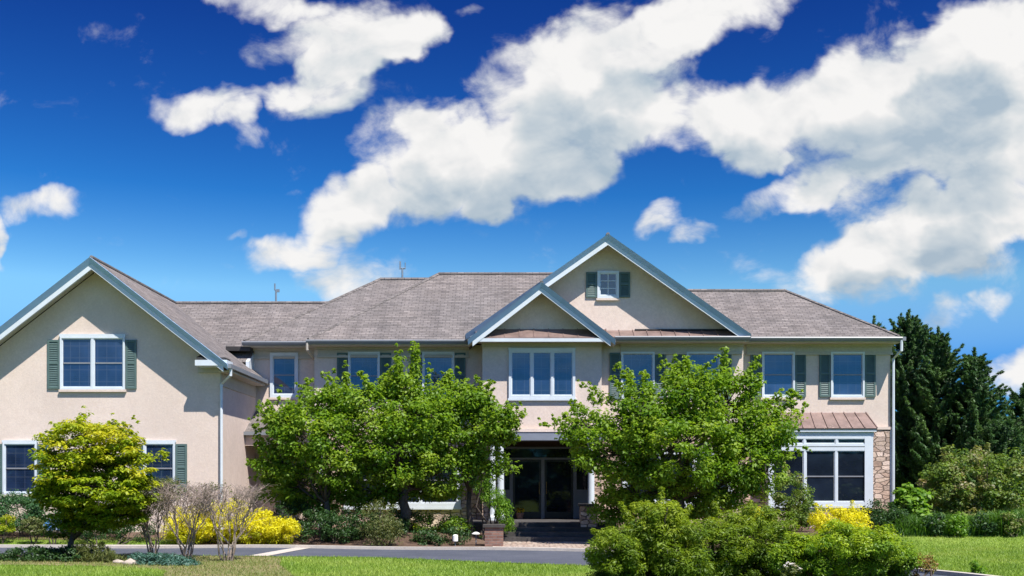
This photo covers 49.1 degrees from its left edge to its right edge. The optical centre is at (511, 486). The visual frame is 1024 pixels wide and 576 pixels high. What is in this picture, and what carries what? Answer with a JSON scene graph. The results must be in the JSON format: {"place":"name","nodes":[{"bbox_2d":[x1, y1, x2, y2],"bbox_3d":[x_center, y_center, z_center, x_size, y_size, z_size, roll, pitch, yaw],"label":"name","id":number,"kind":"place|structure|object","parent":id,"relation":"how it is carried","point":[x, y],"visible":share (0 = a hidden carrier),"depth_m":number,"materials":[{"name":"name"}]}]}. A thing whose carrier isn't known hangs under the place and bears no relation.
{"place":"outdoors","nodes":[
{"label":"outdoors","id":0,"kind":"place"},
{"bbox_2d":[0,536,203,544],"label":"grass","id":1,"kind":"structure","parent":0,"point":[45,540],"depth_m":30.17,"materials":[{"name":"green plant"}]},
{"bbox_2d":[0,553,293,575],"bbox_3d":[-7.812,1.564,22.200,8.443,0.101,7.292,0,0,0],"label":"dry grass","id":2,"kind":"structure","parent":0,"point":[249,558],"depth_m":22.35,"materials":[{"name":"plant"}]},
{"bbox_2d":[0,544,97,561],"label":"shade shrub","id":3,"kind":"object","parent":2,"relation":"on","point":[42,552],"visible":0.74,"depth_m":23.65,"materials":[{"name":"green plant"}]},
{"bbox_2d":[26,405,169,554],"bbox_3d":[-8.974,-0.003,24.046,3.101,3.512,2.585,0,0,0],"label":"japanese maple","id":4,"kind":"object","parent":2,"relation":"on","point":[58,488],"visible":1,"depth_m":23.66,"materials":[{"name":"green plant"}]},
{"bbox_2d":[71,541,125,562],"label":"grassy clump","id":5,"kind":"object","parent":2,"relation":"on","point":[107,554],"visible":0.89,"depth_m":23.42,"materials":[{"name":"green plant"}]},
{"bbox_2d":[121,558,137,564],"bbox_3d":[-7.797,1.564,22.898,0.386,0.210,0.259,0,0,25],"label":"field rock","id":6,"kind":"object","parent":2,"relation":"on","point":[130,560],"visible":0.57,"depth_m":22.82,"materials":[{"name":"white stone"}]},
{"bbox_2d":[138,476,190,553],"bbox_3d":[-8.070,0.721,25.193,1.784,1.936,1.782,0,0,0],"label":"bare shrub","id":7,"kind":"object","parent":2,"relation":"on","point":[146,532],"visible":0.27,"depth_m":25.14,"materials":[{"name":"brown plant"}]},
{"bbox_2d":[126,552,202,565],"bbox_3d":[-7.118,1.531,22.885,1.907,0.392,0.955,0,0,27],"label":"creeping juniper","id":8,"kind":"object","parent":2,"relation":"on","point":[159,558],"visible":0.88,"depth_m":22.71,"materials":[{"name":"green plant"}]},
{"bbox_2d":[145,480,229,558],"bbox_3d":[-7.148,0.769,24.487,1.863,1.863,1.978,0,0,13],"label":"bare shrub","id":9,"kind":"object","parent":2,"relation":"on","point":[170,495],"visible":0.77,"depth_m":24.41,"materials":[{"name":"brown plant"}]},
{"bbox_2d":[182,482,280,560],"bbox_3d":[-6.063,0.779,23.989,2.032,1.851,1.767,0,0,-21],"label":"bare shrub","id":10,"kind":"object","parent":2,"relation":"on","point":[202,502],"visible":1,"depth_m":23.90,"materials":[{"name":"brown plant"}]},
{"bbox_2d":[0,548,945,575],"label":"driveway","id":11,"kind":"structure","parent":0,"point":[551,557],"depth_m":26.47,"materials":[{"name":"grey asphalt"}]},
{"bbox_2d":[249,548,306,555],"bbox_3d":[-5.605,1.580,27.184,0.464,0.021,3.093,0,0,8],"label":"paver band","id":12,"kind":"object","parent":11,"relation":"on","point":[278,552],"visible":0.96,"depth_m":26.97,"materials":[{"name":"concrete"}]},
{"bbox_2d":[0,544,996,575],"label":"driveway kerb","id":13,"kind":"structure","parent":11,"relation":"on","point":[947,573],"depth_m":28.42,"materials":[{"name":"concrete"}]},
{"bbox_2d":[0,0,1023,420],"label":"sky","id":14,"kind":"structure","parent":0,"point":[861,159],"materials":[{"name":"blue"}]},
{"bbox_2d":[1,503,1023,575],"bbox_3d":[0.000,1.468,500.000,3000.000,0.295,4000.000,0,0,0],"label":"lawn ground","id":15,"kind":"structure","parent":0,"point":[913,540],"depth_m":24.30,"materials":[{"name":"green plant"}]},
{"bbox_2d":[0,514,15,543],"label":"mounded shrub","id":16,"kind":"object","parent":15,"relation":"on","point":[4,519],"visible":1,"depth_m":29.84,"materials":[{"name":"yellow plant"}]},
{"bbox_2d":[18,516,45,544],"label":"mounded shrub","id":17,"kind":"object","parent":15,"relation":"on","point":[34,528],"visible":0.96,"depth_m":29.77,"materials":[{"name":"green plant"}]},
{"bbox_2d":[43,522,59,544],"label":"blue flowers","id":18,"kind":"object","parent":15,"relation":"on","point":[53,543],"visible":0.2,"depth_m":29.60,"materials":[{"name":"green plant"}]},
{"bbox_2d":[0,532,209,540],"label":"mulch bed","id":19,"kind":"object","parent":15,"relation":"on","point":[17,536],"visible":0.33,"depth_m":30.88,"materials":[{"name":"brown soil"}]},
{"bbox_2d":[0,488,118,535],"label":"blue green hedge","id":20,"kind":"object","parent":19,"relation":"on","point":[32,509],"visible":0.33,"depth_m":30.70,"materials":[{"name":"green plant"}]},
{"bbox_2d":[69,519,156,544],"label":"mounded shrub","id":21,"kind":"object","parent":15,"relation":"on","point":[121,534],"visible":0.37,"depth_m":30.00,"materials":[{"name":"green plant"}]},
{"bbox_2d":[194,527,492,546],"bbox_3d":[-4.510,1.451,32.230,8.180,0.295,8.340,0,0,0],"label":"mulch bed","id":22,"kind":"object","parent":15,"relation":"on","point":[408,543],"visible":0.2,"depth_m":30.11,"materials":[{"name":"brown soil"}]},
{"bbox_2d":[159,498,257,544],"bbox_3d":[-8.094,0.991,30.010,2.659,1.426,1.752,0,0,0],"label":"golden shrub","id":23,"kind":"object","parent":22,"relation":"on","point":[205,530],"visible":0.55,"depth_m":29.68,"materials":[{"name":"yellow plant"}]},
{"bbox_2d":[224,506,303,544],"bbox_3d":[-6.588,1.123,29.880,2.160,1.194,1.678,0,0,0],"label":"golden shrub","id":24,"kind":"object","parent":22,"relation":"on","point":[272,531],"visible":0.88,"depth_m":29.55,"materials":[{"name":"yellow plant"}]},
{"bbox_2d":[271,498,316,533],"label":"dark shrub","id":25,"kind":"object","parent":22,"relation":"on","point":[289,506],"visible":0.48,"depth_m":31.31,"materials":[{"name":"green plant"}]},
{"bbox_2d":[244,367,377,528],"bbox_3d":[-5.611,-0.885,31.280,2.934,4.816,3.710,0,0,-39],"label":"green tree","id":26,"kind":"object","parent":22,"relation":"on","point":[285,426],"visible":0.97,"depth_m":31.03,"materials":[{"name":"green plant"}]},
{"bbox_2d":[285,506,360,543],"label":"dark shrub","id":27,"kind":"object","parent":22,"relation":"on","point":[333,533],"visible":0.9,"depth_m":30.05,"materials":[{"name":"green plant"}]},
{"bbox_2d":[315,505,410,540],"bbox_3d":[-4.118,1.051,30.797,2.640,1.074,1.652,0,0,0],"label":"dark shrub","id":28,"kind":"object","parent":22,"relation":"on","point":[361,523],"visible":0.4,"depth_m":30.66,"materials":[{"name":"green plant"}]},
{"bbox_2d":[356,497,405,546],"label":"drooping shrub","id":29,"kind":"object","parent":22,"relation":"on","point":[386,524],"visible":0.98,"depth_m":29.44,"materials":[{"name":"green plant"}]},
{"bbox_2d":[311,340,476,532],"bbox_3d":[-3.299,-1.305,31.351,4.723,5.647,3.580,0,0,0],"label":"green tree","id":30,"kind":"object","parent":22,"relation":"on","point":[420,428],"visible":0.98,"depth_m":30.83,"materials":[{"name":"green plant"}]},
{"bbox_2d":[382,507,421,532],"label":"dark shrub","id":31,"kind":"object","parent":22,"relation":"on","point":[414,514],"visible":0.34,"depth_m":31.71,"materials":[{"name":"green plant"}]},
{"bbox_2d":[408,525,471,545],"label":"dark shrub","id":32,"kind":"object","parent":22,"relation":"on","point":[432,537],"visible":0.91,"depth_m":30.11,"materials":[{"name":"green plant"}]},
{"bbox_2d":[409,511,476,534],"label":"dark shrub","id":33,"kind":"object","parent":22,"relation":"on","point":[430,518],"visible":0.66,"depth_m":31.78,"materials":[{"name":"green plant"}]},
{"bbox_2d":[452,534,457,545],"bbox_3d":[-1.516,1.490,29.900,0.150,0.420,0.146,0,0,0],"label":"path light","id":34,"kind":"object","parent":22,"relation":"on","point":[455,538],"visible":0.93,"depth_m":29.84,"materials":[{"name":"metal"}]},
{"bbox_2d":[424,371,527,536],"bbox_3d":[-1.094,-0.851,31.707,3.102,4.886,2.442,0,0,0],"label":"green tree","id":35,"kind":"object","parent":22,"relation":"on","point":[485,412],"visible":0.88,"depth_m":31.27,"materials":[{"name":"green plant"}]},
{"bbox_2d":[472,532,479,544],"bbox_3d":[-0.971,1.462,30.200,0.240,0.475,0.240,0,0,0],"label":"path light","id":36,"kind":"object","parent":22,"relation":"on","point":[475,533],"visible":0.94,"depth_m":30.20,"materials":[{"name":"metal"}]},
{"bbox_2d":[469,474,515,540],"bbox_3d":[-0.548,0.627,31.523,1.335,2.070,0.719,0,0,22],"label":"weeping shrub","id":37,"kind":"object","parent":22,"relation":"on","point":[496,503],"visible":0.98,"depth_m":31.44,"materials":[{"name":"green plant"}]},
{"bbox_2d":[0,553,746,575],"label":"grass","id":38,"kind":"structure","parent":15,"relation":"on","point":[399,564],"depth_m":21.47,"materials":[{"name":"green plant"}]},
{"bbox_2d":[0,232,905,541],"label":"house","id":39,"kind":"structure","parent":15,"relation":"on","point":[188,384],"depth_m":35.33,"materials":[{"name":"paint"}]},
{"bbox_2d":[1,440,37,496],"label":"window","id":40,"kind":"structure","parent":39,"relation":"in","point":[15,473],"depth_m":31.99,"materials":[{"name":"blue glass"}]},
{"bbox_2d":[59,334,126,391],"bbox_3d":[-11.966,-3.520,31.968,1.911,1.649,0.105,0,0,0],"label":"window","id":41,"kind":"structure","parent":39,"relation":"in","point":[88,362],"depth_m":31.99,"materials":[{"name":"blue glass"}]},
{"bbox_2d":[143,440,175,492],"bbox_3d":[-10.063,-0.509,31.968,0.963,1.616,0.105,0,0,0],"label":"window","id":42,"kind":"structure","parent":39,"relation":"in","point":[166,468],"depth_m":31.99,"materials":[{"name":"blue glass"}]},
{"bbox_2d":[274,283,279,300],"bbox_3d":[-8.239,-6.749,39.230,0.185,0.712,0.069,0,0,0],"label":"roof mast","id":43,"kind":"object","parent":39,"relation":"on","point":[276,290],"visible":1,"depth_m":39.21,"materials":[{"name":"metal"}]},
{"bbox_2d":[269,353,298,399],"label":"window","id":44,"kind":"structure","parent":39,"relation":"in","point":[282,371],"depth_m":36.48,"materials":[{"name":"blue glass"}]},
{"bbox_2d":[276,462,295,519],"bbox_3d":[-7.365,0.100,36.474,0.652,2.100,0.049,0,0,0],"label":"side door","id":45,"kind":"structure","parent":39,"relation":"in","point":[292,462],"depth_m":36.45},
{"bbox_2d":[348,352,379,390],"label":"window","id":46,"kind":"structure","parent":39,"relation":"in","point":[370,366],"depth_m":35.98,"materials":[{"name":"blue glass"}]},
{"bbox_2d":[399,261,405,277],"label":"roof mast","id":47,"kind":"object","parent":39,"relation":"on","point":[401,268],"visible":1,"depth_m":40.04,"materials":[{"name":"metal"}]},
{"bbox_2d":[344,454,461,508],"bbox_3d":[-3.520,-0.171,35.938,3.811,1.817,0.105,0,0,0],"label":"window","id":48,"kind":"structure","parent":39,"relation":"in","point":[448,504],"depth_m":35.89,"materials":[{"name":"white glass"}]},
{"bbox_2d":[422,352,453,397],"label":"window","id":49,"kind":"structure","parent":39,"relation":"in","point":[439,364],"depth_m":35.98,"materials":[{"name":"blue glass"}]},
{"bbox_2d":[516,508,523,518],"bbox_3d":[0.265,0.860,35.898,0.288,0.381,0.297,0,0,0],"label":"flower pot","id":50,"kind":"object","parent":39,"relation":"on","point":[520,515],"visible":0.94,"depth_m":35.82,"materials":[{"name":"brown ceramic"}]},
{"bbox_2d":[513,460,540,517],"bbox_3d":[0.492,0.081,36.627,0.931,1.918,0.141,0,0,0],"label":"entrance door","id":51,"kind":"structure","parent":39,"relation":"in","point":[526,484],"depth_m":36.65,"materials":[{"name":"black glass"}]},
{"bbox_2d":[508,348,575,400],"bbox_3d":[0.935,-3.492,34.867,2.129,1.641,0.105,0,0,0],"label":"window","id":52,"kind":"structure","parent":39,"relation":"in","point":[535,374],"depth_m":34.88,"materials":[{"name":"blue glass"}]},
{"bbox_2d":[545,460,572,517],"bbox_3d":[1.534,0.081,36.627,0.944,1.918,0.141,0,0,0],"label":"entrance door","id":53,"kind":"structure","parent":39,"relation":"in","point":[558,473],"depth_m":36.65,"materials":[{"name":"black glass"}]},
{"bbox_2d":[596,271,619,300],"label":"window","id":54,"kind":"structure","parent":39,"relation":"in","point":[607,281],"depth_m":35.32,"materials":[{"name":"clear glass"}]},
{"bbox_2d":[620,352,654,400],"bbox_3d":[3.964,-3.449,35.318,1.120,1.585,0.105,0,0,0],"label":"window","id":55,"kind":"structure","parent":39,"relation":"in","point":[635,362],"depth_m":35.34,"materials":[{"name":"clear glass"}]},
{"bbox_2d":[622,452,731,506],"bbox_3d":[5.222,-0.243,35.288,3.542,1.836,0.105,0,0,0],"label":"window","id":56,"kind":"structure","parent":39,"relation":"in","point":[636,452],"depth_m":35.30,"materials":[{"name":"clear glass"}]},
{"bbox_2d":[686,352,719,401],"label":"window","id":57,"kind":"structure","parent":39,"relation":"in","point":[699,359],"depth_m":35.34,"materials":[{"name":"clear glass"}]},
{"bbox_2d":[761,352,795,399],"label":"window","id":58,"kind":"structure","parent":39,"relation":"in","point":[778,371],"depth_m":35.98,"materials":[{"name":"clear glass"}]},
{"bbox_2d":[771,447,871,507],"bbox_3d":[9.749,-0.282,35.418,3.251,1.918,0.105,0,0,0],"label":"window","id":59,"kind":"structure","parent":39,"relation":"in","point":[836,474],"depth_m":35.43,"materials":[{"name":"black glass"}]},
{"bbox_2d":[781,436,870,445],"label":"transom window","id":60,"kind":"structure","parent":39,"relation":"in","point":[803,440],"depth_m":35.38,"materials":[{"name":"white glass"}]},
{"bbox_2d":[829,352,865,399],"bbox_3d":[10.774,-3.552,35.968,1.140,1.536,0.105,0,0,0],"label":"window","id":61,"kind":"structure","parent":39,"relation":"in","point":[847,372],"depth_m":35.98,"materials":[{"name":"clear glass"}]},
{"bbox_2d":[578,504,597,526],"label":"stone pier","id":62,"kind":"structure","parent":15,"relation":"on","point":[585,520],"depth_m":32.40,"materials":[{"name":"grey stone"}]},
{"bbox_2d":[582,487,715,575],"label":"juniper bush","id":63,"kind":"object","parent":15,"relation":"on","point":[659,530],"visible":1,"depth_m":18.11,"materials":[{"name":"green plant"}]},
{"bbox_2d":[687,499,803,575],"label":"juniper bush","id":64,"kind":"object","parent":15,"relation":"on","point":[741,555],"visible":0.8,"depth_m":18.86,"materials":[{"name":"green plant"}]},
{"bbox_2d":[616,528,880,550],"bbox_3d":[7.825,1.451,31.550,10.350,0.294,8.900,0,0,0],"label":"mulch bed","id":65,"kind":"object","parent":15,"relation":"on","point":[806,531],"visible":0.06,"depth_m":32.38,"materials":[{"name":"brown soil"}]},
{"bbox_2d":[537,346,811,528],"bbox_3d":[4.399,-1.144,30.632,6.591,5.453,4.361,0,0,31],"label":"green tree","id":66,"kind":"object","parent":65,"relation":"on","point":[670,420],"visible":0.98,"depth_m":30.05,"materials":[{"name":"green plant"}]},
{"bbox_2d":[769,461,824,530],"bbox_3d":[8.219,0.334,32.498,1.585,2.199,1.282,0,0,0],"label":"round shrub","id":67,"kind":"object","parent":65,"relation":"on","point":[801,510],"visible":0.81,"depth_m":32.26,"materials":[{"name":"green plant"}]},
{"bbox_2d":[860,498,909,530],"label":"dark shrub","id":68,"kind":"object","parent":65,"relation":"on","point":[876,519],"visible":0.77,"depth_m":31.43,"materials":[{"name":"green plant"}]},
{"bbox_2d":[889,482,933,517],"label":"broadleaf plant","id":69,"kind":"object","parent":65,"relation":"on","point":[913,501],"visible":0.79,"depth_m":32.22,"materials":[{"name":"green plant"}]},
{"bbox_2d":[780,561,802,575],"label":"flowering perennial","id":70,"kind":"object","parent":15,"relation":"on","point":[792,572],"visible":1,"depth_m":17.66,"materials":[{"name":"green plant"}]},
{"bbox_2d":[807,500,873,543],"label":"golden shrub","id":71,"kind":"object","parent":15,"relation":"on","point":[851,514],"visible":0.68,"depth_m":29.43,"materials":[{"name":"yellow plant"}]},
{"bbox_2d":[766,518,924,575],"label":"rounded hedge","id":72,"kind":"object","parent":15,"relation":"on","point":[815,556],"visible":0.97,"depth_m":17.86,"materials":[{"name":"green plant"}]},
{"bbox_2d":[872,315,891,330],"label":"evergreen tree","id":73,"kind":"object","parent":15,"relation":"on","point":[879,324],"visible":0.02,"depth_m":48.94,"materials":[{"name":"green plant"}]},
{"bbox_2d":[887,309,959,501],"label":"evergreen tree","id":74,"kind":"object","parent":15,"relation":"on","point":[914,331],"visible":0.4,"depth_m":44.07,"materials":[{"name":"green plant"}]},
{"bbox_2d":[910,552,938,575],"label":"weedy plant","id":75,"kind":"object","parent":15,"relation":"on","point":[927,562],"visible":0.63,"depth_m":18.90,"materials":[{"name":"brown plant"}]},
{"bbox_2d":[920,511,948,536],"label":"perennial plant","id":76,"kind":"object","parent":15,"relation":"on","point":[935,530],"visible":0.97,"depth_m":30.90,"materials":[{"name":"green plant"}]},
{"bbox_2d":[866,507,1023,536],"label":"daylily foliage","id":77,"kind":"object","parent":15,"relation":"on","point":[911,526],"visible":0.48,"depth_m":31.00,"materials":[{"name":"green plant"}]},
{"bbox_2d":[895,325,995,513],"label":"evergreen tree","id":78,"kind":"object","parent":15,"relation":"on","point":[941,358],"visible":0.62,"depth_m":42.61,"materials":[{"name":"green plant"}]},
{"bbox_2d":[940,511,968,536],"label":"perennial plant","id":79,"kind":"object","parent":15,"relation":"on","point":[960,519],"visible":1,"depth_m":30.77,"materials":[{"name":"green plant"}]},
{"bbox_2d":[916,442,1023,517],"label":"flowering viburnum","id":80,"kind":"object","parent":15,"relation":"on","point":[959,493],"visible":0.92,"depth_m":33.49,"materials":[{"name":"green plant"}]},
{"bbox_2d":[921,347,1023,513],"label":"evergreen tree","id":81,"kind":"object","parent":15,"relation":"on","point":[976,380],"visible":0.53,"depth_m":41.64,"materials":[{"name":"green plant"}]},
{"bbox_2d":[969,560,987,573],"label":"weedy plant","id":82,"kind":"object","parent":15,"relation":"on","point":[976,567],"visible":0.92,"depth_m":19.95,"materials":[{"name":"green plant"}]},
{"bbox_2d":[969,510,1000,536],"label":"perennial plant","id":83,"kind":"object","parent":15,"relation":"on","point":[986,530],"visible":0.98,"depth_m":30.87,"materials":[{"name":"green plant"}]},
{"bbox_2d":[949,413,1023,513],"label":"evergreen tree","id":84,"kind":"object","parent":15,"relation":"on","point":[1000,436],"visible":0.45,"depth_m":38.65,"materials":[{"name":"green plant"}]},
{"bbox_2d":[998,512,1023,536],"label":"perennial plant","id":85,"kind":"object","parent":15,"relation":"on","point":[1013,528],"visible":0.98,"depth_m":30.80,"materials":[{"name":"green plant"}]},
{"bbox_2d":[1003,383,1023,513],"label":"evergreen tree","id":86,"kind":"object","parent":15,"relation":"on","point":[1016,412],"visible":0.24,"depth_m":43.69,"materials":[{"name":"green plant"}]},
{"bbox_2d":[493,542,609,547],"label":"front walk","id":87,"kind":"structure","parent":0,"point":[550,544],"depth_m":30.46,"materials":[{"name":"beige concrete"}]},
{"bbox_2d":[483,524,504,545],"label":"brick pier","id":88,"kind":"structure","parent":87,"relation":"on","point":[493,534],"depth_m":29.70,"materials":[{"name":"red brick"}]},
{"bbox_2d":[796,532,1023,575],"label":"grass","id":89,"kind":"structure","parent":0,"point":[1014,567],"depth_m":25.98,"materials":[{"name":"green plant"}]}
]}

